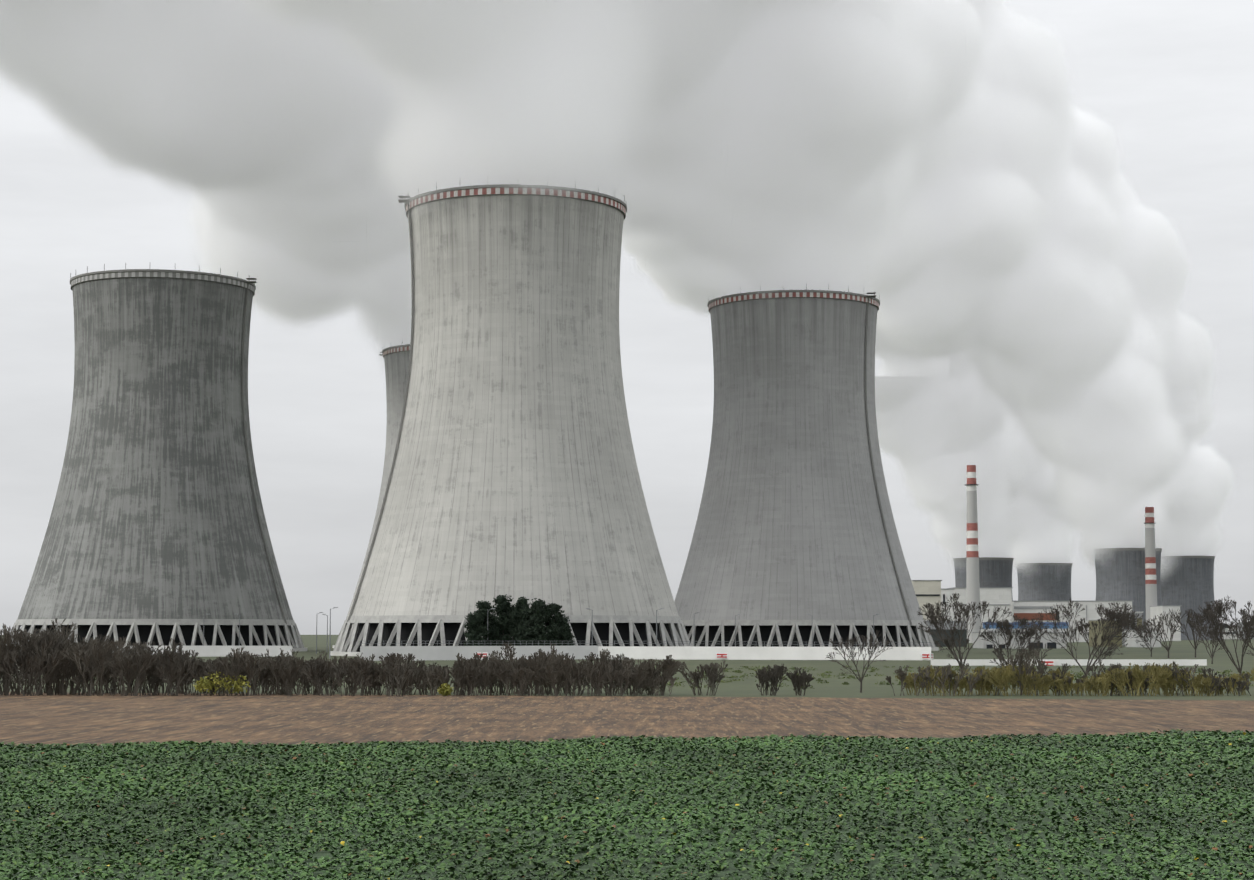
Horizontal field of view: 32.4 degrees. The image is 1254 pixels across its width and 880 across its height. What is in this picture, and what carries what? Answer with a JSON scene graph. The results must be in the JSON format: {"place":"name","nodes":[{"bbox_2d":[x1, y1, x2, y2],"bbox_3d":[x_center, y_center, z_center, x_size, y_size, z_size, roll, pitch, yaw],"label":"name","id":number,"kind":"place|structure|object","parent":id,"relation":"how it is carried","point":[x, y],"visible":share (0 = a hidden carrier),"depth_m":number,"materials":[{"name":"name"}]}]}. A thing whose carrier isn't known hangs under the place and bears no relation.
{"place":"outdoors","nodes":[
{"label":"outdoors","id":0,"kind":"place"},
{"bbox_2d":[463,594,574,645],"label":"tree","id":1,"kind":"object","parent":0,"point":[511,618],"depth_m":538.67,"materials":[{"name":"green plant"}]},
{"bbox_2d":[0,692,1253,746],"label":"stubble field","id":2,"kind":"structure","parent":0,"point":[45,718],"depth_m":148.57,"materials":[{"name":"soil"}]},
{"bbox_2d":[193,671,453,695],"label":"yellow hedge leaves","id":3,"kind":"object","parent":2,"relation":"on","point":[206,684],"visible":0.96,"depth_m":200.59,"materials":[{"name":"yellow leaf"}]},
{"bbox_2d":[0,729,1253,879],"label":"crop field","id":4,"kind":"structure","parent":0,"point":[723,872],"depth_m":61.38,"materials":[{"name":"plant"}]},
{"bbox_2d":[0,635,1253,699],"bbox_3d":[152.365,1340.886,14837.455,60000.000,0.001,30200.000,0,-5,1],"label":"ground","id":5,"kind":"structure","parent":0,"point":[834,687],"depth_m":324.00,"materials":[{"name":"green plant"}]},
{"bbox_2d":[6,264,306,651],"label":"cooling tower","id":6,"kind":"structure","parent":5,"relation":"on","point":[157,532],"depth_m":708.77,"materials":[{"name":"concrete"}]},
{"bbox_2d":[236,614,239,645],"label":"lamp post","id":7,"kind":"object","parent":5,"relation":"on","point":[239,629],"visible":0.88,"depth_m":687.24,"materials":[{"name":"grey metal"}]},
{"bbox_2d":[316,612,322,653],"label":"lamp post","id":8,"kind":"object","parent":5,"relation":"on","point":[316,634],"visible":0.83,"depth_m":636.96,"materials":[{"name":"grey metal"}]},
{"bbox_2d":[322,614,327,651],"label":"lamp post","id":9,"kind":"object","parent":5,"relation":"on","point":[327,631],"visible":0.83,"depth_m":696.92,"materials":[{"name":"grey metal"}]},
{"bbox_2d":[329,607,337,657],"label":"lamp post","id":10,"kind":"object","parent":5,"relation":"on","point":[330,632],"visible":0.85,"depth_m":517.30,"materials":[{"name":"grey metal"}]},
{"bbox_2d":[333,344,409,647],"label":"cooling tower","id":11,"kind":"structure","parent":5,"relation":"on","point":[396,380],"depth_m":900.93,"materials":[{"name":"concrete"}]},
{"bbox_2d":[330,182,691,655],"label":"cooling tower","id":12,"kind":"structure","parent":5,"relation":"on","point":[514,473],"depth_m":574.86,"materials":[{"name":"concrete"}]},
{"bbox_2d":[586,608,592,645],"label":"lamp post","id":13,"kind":"object","parent":5,"relation":"on","point":[592,624],"visible":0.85,"depth_m":541.80,"materials":[{"name":"grey metal"}]},
{"bbox_2d":[0,618,1250,695],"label":"hedge shrubs","id":14,"kind":"object","parent":5,"relation":"on","point":[54,657],"visible":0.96,"depth_m":201.86,"materials":[{"name":"green plant"}]},
{"bbox_2d":[656,608,663,645],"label":"lamp post","id":15,"kind":"object","parent":5,"relation":"on","point":[656,625],"visible":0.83,"depth_m":541.58,"materials":[{"name":"grey metal"}]},
{"bbox_2d":[130,641,1206,665],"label":"perimeter wall","id":16,"kind":"structure","parent":5,"relation":"on","point":[437,652],"depth_m":483.60,"materials":[{"name":"grey concrete"}]},
{"bbox_2d":[735,614,740,646],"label":"lamp post","id":17,"kind":"object","parent":5,"relation":"on","point":[735,629],"visible":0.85,"depth_m":695.62,"materials":[{"name":"grey metal"}]},
{"bbox_2d":[674,283,938,650],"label":"cooling tower","id":18,"kind":"structure","parent":5,"relation":"on","point":[795,524],"depth_m":750.68,"materials":[{"name":"concrete"}]},
{"bbox_2d":[826,630,891,692],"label":"tree","id":19,"kind":"object","parent":5,"relation":"on","point":[852,643],"depth_m":212.90,"materials":[{"name":"plant"}]},
{"bbox_2d":[873,614,878,645],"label":"lamp post","id":20,"kind":"object","parent":5,"relation":"on","point":[873,628],"visible":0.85,"depth_m":695.24,"materials":[{"name":"grey metal"}]},
{"bbox_2d":[911,580,941,619],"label":"cream hall","id":21,"kind":"structure","parent":5,"relation":"on","point":[927,591],"depth_m":1244.10,"materials":[{"name":"beige"}]},
{"bbox_2d":[941,589,953,619],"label":"building","id":22,"kind":"structure","parent":5,"relation":"on","point":[946,594],"depth_m":1373.01,"materials":[{"name":"white"}]},
{"bbox_2d":[930,629,966,646],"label":"dark shed","id":23,"kind":"structure","parent":5,"relation":"on","point":[964,636],"depth_m":993.11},
{"bbox_2d":[925,620,966,628],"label":"building","id":24,"kind":"structure","parent":23,"relation":"attached to","point":[931,626],"depth_m":1033.38,"materials":[{"name":"grey concrete"}]},
{"bbox_2d":[656,665,1252,688],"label":"grass tufts","id":25,"kind":"object","parent":5,"relation":"on","point":[1080,673],"visible":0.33,"depth_m":296.78,"materials":[{"name":"green plant"}]},
{"bbox_2d":[918,593,1012,678],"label":"tree","id":26,"kind":"object","parent":5,"relation":"on","point":[963,611],"depth_m":252.75,"materials":[{"name":"plant"}]},
{"bbox_2d":[965,465,980,642],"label":"vent stack","id":27,"kind":"object","parent":5,"relation":"on","point":[972,577],"visible":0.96,"depth_m":1457.40,"materials":[{"name":"concrete"}]},
{"bbox_2d":[946,587,1012,631],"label":"reactor hall","id":28,"kind":"structure","parent":5,"relation":"on","point":[999,597],"depth_m":1512.22,"materials":[{"name":"white"}]},
{"bbox_2d":[953,557,1013,600],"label":"cooling tower","id":29,"kind":"structure","parent":5,"relation":"on","point":[993,572],"depth_m":2217.34,"materials":[{"name":"grey concrete"}]},
{"bbox_2d":[979,615,1047,670],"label":"tree","id":30,"kind":"object","parent":5,"relation":"on","point":[1006,625],"depth_m":258.60,"materials":[{"name":"plant"}]},
{"bbox_2d":[972,632,1066,648],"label":"building","id":31,"kind":"structure","parent":5,"relation":"on","point":[980,643],"depth_m":873.34,"materials":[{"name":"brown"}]},
{"bbox_2d":[982,622,1068,631],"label":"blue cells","id":32,"kind":"object","parent":31,"relation":"on","point":[1016,626],"visible":0.35,"depth_m":894.10,"materials":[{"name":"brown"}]},
{"bbox_2d":[1028,633,1052,665],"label":"tree","id":33,"kind":"object","parent":5,"relation":"on","point":[1037,644],"depth_m":296.50,"materials":[{"name":"plant"}]},
{"bbox_2d":[1017,563,1072,600],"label":"cooling tower","id":34,"kind":"structure","parent":5,"relation":"on","point":[1047,586],"depth_m":2385.73,"materials":[{"name":"grey concrete"}]},
{"bbox_2d":[1012,601,1131,641],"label":"long hall","id":35,"kind":"structure","parent":5,"relation":"on","point":[1028,610],"depth_m":1590.56,"materials":[{"name":"white"}]},
{"bbox_2d":[895,662,1253,695],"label":"scrub shrubs","id":36,"kind":"object","parent":5,"relation":"on","point":[1007,676],"visible":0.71,"depth_m":201.09,"materials":[{"name":"green plant"}]},
{"bbox_2d":[1025,598,1143,680],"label":"tree","id":37,"kind":"object","parent":5,"relation":"on","point":[1122,620],"depth_m":247.05,"materials":[{"name":"plant"}]},
{"bbox_2d":[1089,620,1121,646],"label":"building","id":38,"kind":"structure","parent":5,"relation":"on","point":[1114,640],"depth_m":996.27,"materials":[{"name":"brown"}]},
{"bbox_2d":[1109,612,1142,645],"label":"building","id":39,"kind":"structure","parent":5,"relation":"on","point":[1140,620],"depth_m":1042.28,"materials":[{"name":"grey concrete"}]},
{"bbox_2d":[1093,548,1161,627],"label":"cooling tower","id":40,"kind":"structure","parent":5,"relation":"on","point":[1123,579],"depth_m":1969.45,"materials":[{"name":"grey concrete"}]},
{"bbox_2d":[1124,629,1160,646],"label":"white building","id":41,"kind":"structure","parent":5,"relation":"on","point":[1131,640],"depth_m":952.54,"materials":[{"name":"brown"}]},
{"bbox_2d":[1132,620,1163,656],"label":"tree","id":42,"kind":"object","parent":5,"relation":"on","point":[1145,637],"depth_m":554.94,"materials":[{"name":"plant"}]},
{"bbox_2d":[1144,507,1156,628],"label":"vent stack","id":43,"kind":"object","parent":5,"relation":"on","point":[1150,578],"visible":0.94,"depth_m":1939.49,"materials":[{"name":"concrete"}]},
{"bbox_2d":[1138,609,1188,657],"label":"tree","id":44,"kind":"object","parent":5,"relation":"on","point":[1171,618],"depth_m":514.93,"materials":[{"name":"plant"}]},
{"bbox_2d":[1150,605,1181,640],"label":"hall building","id":45,"kind":"structure","parent":5,"relation":"on","point":[1156,610],"depth_m":1888.05,"materials":[{"name":"white"}]},
{"bbox_2d":[1171,609,1207,656],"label":"tree","id":46,"kind":"object","parent":5,"relation":"on","point":[1189,623],"depth_m":534.60,"materials":[{"name":"plant"}]},
{"bbox_2d":[1160,556,1220,639],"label":"cooling tower","id":47,"kind":"structure","parent":5,"relation":"on","point":[1188,587],"depth_m":2164.53,"materials":[{"name":"grey concrete"}]},
{"bbox_2d":[1192,624,1226,663],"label":"tree","id":48,"kind":"object","parent":5,"relation":"on","point":[1199,634],"depth_m":416.04,"materials":[{"name":"plant"}]},
{"bbox_2d":[1188,595,1253,680],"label":"tree","id":49,"kind":"object","parent":5,"relation":"on","point":[1247,628],"depth_m":256.81,"materials":[{"name":"plant"}]},
{"bbox_2d":[1222,627,1237,638],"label":"building","id":50,"kind":"structure","parent":5,"relation":"on","point":[1227,636],"depth_m":2580.82,"materials":[{"name":"white"}]},
{"bbox_2d":[1228,618,1253,655],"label":"tree","id":51,"kind":"object","parent":5,"relation":"on","point":[1234,631],"depth_m":327.07,"materials":[{"name":"plant"}]},
{"bbox_2d":[1238,622,1253,638],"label":"building","id":52,"kind":"structure","parent":5,"relation":"on","point":[1243,632],"depth_m":2500.98,"materials":[{"name":"grey"}]},
{"bbox_2d":[0,0,1253,634],"label":"sky","id":53,"kind":"structure","parent":0,"point":[1046,207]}
]}

